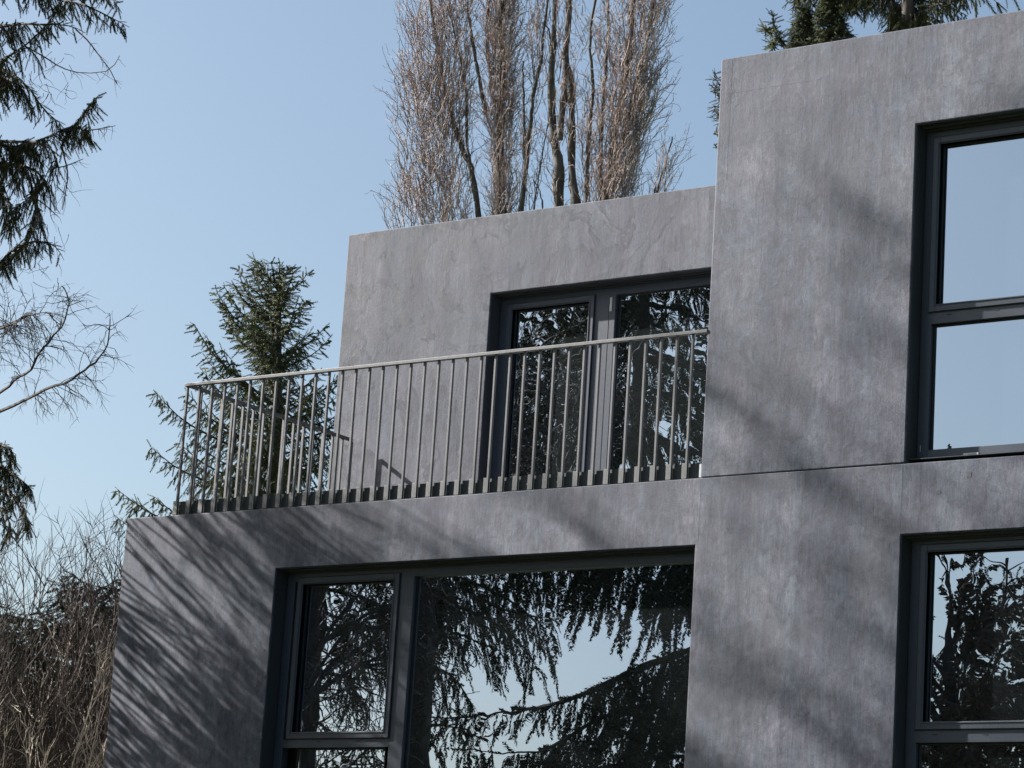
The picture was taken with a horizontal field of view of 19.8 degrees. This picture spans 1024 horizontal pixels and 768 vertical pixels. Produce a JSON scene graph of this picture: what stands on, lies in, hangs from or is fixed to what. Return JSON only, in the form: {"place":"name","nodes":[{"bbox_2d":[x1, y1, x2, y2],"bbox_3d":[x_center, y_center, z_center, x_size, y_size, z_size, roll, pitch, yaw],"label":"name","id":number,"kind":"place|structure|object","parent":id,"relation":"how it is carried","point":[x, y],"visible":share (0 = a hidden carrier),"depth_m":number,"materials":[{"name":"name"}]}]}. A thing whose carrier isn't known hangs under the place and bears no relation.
{"place":"outdoors","nodes":[
{"label":"outdoors","id":0,"kind":"place"},
{"bbox_2d":[0,0,1023,693],"label":"sky","id":1,"kind":"structure","parent":0,"point":[243,128],"materials":[{"name":"blue"}]},
{"bbox_3d":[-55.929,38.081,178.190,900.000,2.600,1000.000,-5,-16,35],"label":"ground","id":2,"kind":"structure","parent":0,"visible":0},
{"bbox_2d":[0,604,72,758],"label":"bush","id":3,"kind":"object","parent":2,"relation":"on","point":[21,614],"visible":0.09,"depth_m":33.82,"materials":[{"name":"brown plant"}]},
{"bbox_2d":[0,586,115,767],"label":"bare shrub","id":4,"kind":"object","parent":2,"relation":"on","point":[88,764],"visible":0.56,"depth_m":25.64,"materials":[{"name":"brown plant"}]},
{"bbox_2d":[0,570,121,767],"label":"young spruce","id":5,"kind":"object","parent":2,"relation":"on","point":[61,609],"visible":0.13,"depth_m":30.69,"materials":[{"name":"plant"}]},
{"bbox_2d":[0,0,127,553],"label":"spruce tree","id":6,"kind":"object","parent":2,"relation":"on","point":[27,148],"visible":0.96,"depth_m":30.65,"materials":[{"name":"green plant"}]},
{"bbox_2d":[0,279,140,422],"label":"larch tree","id":7,"kind":"object","parent":2,"relation":"on","point":[15,329],"visible":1,"depth_m":28.28,"materials":[{"name":"brown plant"}]},
{"bbox_2d":[0,479,210,767],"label":"bare shrub","id":8,"kind":"object","parent":2,"relation":"on","point":[62,743],"visible":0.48,"depth_m":26.15,"materials":[{"name":"brown plant"}]},
{"bbox_2d":[111,254,337,537],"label":"spruce tree","id":9,"kind":"object","parent":2,"relation":"on","point":[264,342],"visible":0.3,"depth_m":51.33,"materials":[{"name":"green plant"}]},
{"bbox_2d":[367,0,497,229],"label":"poplar tree","id":10,"kind":"object","parent":2,"relation":"on","point":[439,78],"visible":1,"depth_m":64.03,"materials":[{"name":"brown plant"}]},
{"bbox_2d":[456,0,545,215],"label":"poplar tree","id":11,"kind":"object","parent":2,"relation":"on","point":[501,24],"visible":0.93,"depth_m":63.17,"materials":[{"name":"brown plant"}]},
{"bbox_2d":[497,0,561,212],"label":"poplar tree","id":12,"kind":"object","parent":2,"relation":"on","point":[527,137],"visible":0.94,"depth_m":62.72,"materials":[{"name":"brown plant"}]},
{"bbox_2d":[525,0,588,206],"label":"poplar tree","id":13,"kind":"object","parent":2,"relation":"on","point":[558,174],"visible":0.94,"depth_m":62.34,"materials":[{"name":"brown plant"}]},
{"bbox_2d":[104,10,1023,767],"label":"concrete house","id":14,"kind":"structure","parent":2,"relation":"on","point":[726,470],"depth_m":21.41,"materials":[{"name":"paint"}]},
{"bbox_2d":[260,546,694,767],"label":"window","id":15,"kind":"structure","parent":14,"relation":"in","point":[572,659],"depth_m":22.03,"materials":[{"name":"clear glass"}]},
{"bbox_2d":[479,268,711,478],"bbox_3d":[1.149,0.181,24.401,3.251,2.194,0.220,-5,-16,35],"label":"terrace door","id":16,"kind":"structure","parent":14,"relation":"in","point":[676,301],"depth_m":24.84,"materials":[{"name":"clear glass"}]},
{"bbox_2d":[894,528,1023,767],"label":"window","id":17,"kind":"structure","parent":14,"relation":"in","point":[975,681],"depth_m":19.78,"materials":[{"name":"clear glass"}]},
{"bbox_2d":[906,110,1023,462],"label":"window","id":18,"kind":"structure","parent":14,"relation":"in","point":[966,384],"depth_m":20.36,"materials":[{"name":"clear glass"}]},
{"bbox_2d":[550,0,624,204],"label":"poplar tree","id":19,"kind":"object","parent":2,"relation":"on","point":[571,152],"visible":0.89,"depth_m":61.86,"materials":[{"name":"brown plant"}]},
{"bbox_2d":[566,0,683,202],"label":"poplar tree","id":20,"kind":"object","parent":2,"relation":"on","point":[612,177],"visible":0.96,"depth_m":61.17,"materials":[{"name":"brown plant"}]},
{"bbox_2d":[628,123,694,195],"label":"poplar tree","id":21,"kind":"object","parent":2,"relation":"on","point":[662,177],"visible":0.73,"depth_m":60.37,"materials":[{"name":"brown plant"}]},
{"bbox_2d":[706,0,1020,148],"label":"spruce tree","id":22,"kind":"object","parent":2,"relation":"on","point":[832,16],"visible":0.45,"depth_m":32.77,"materials":[{"name":"green plant"}]}
]}

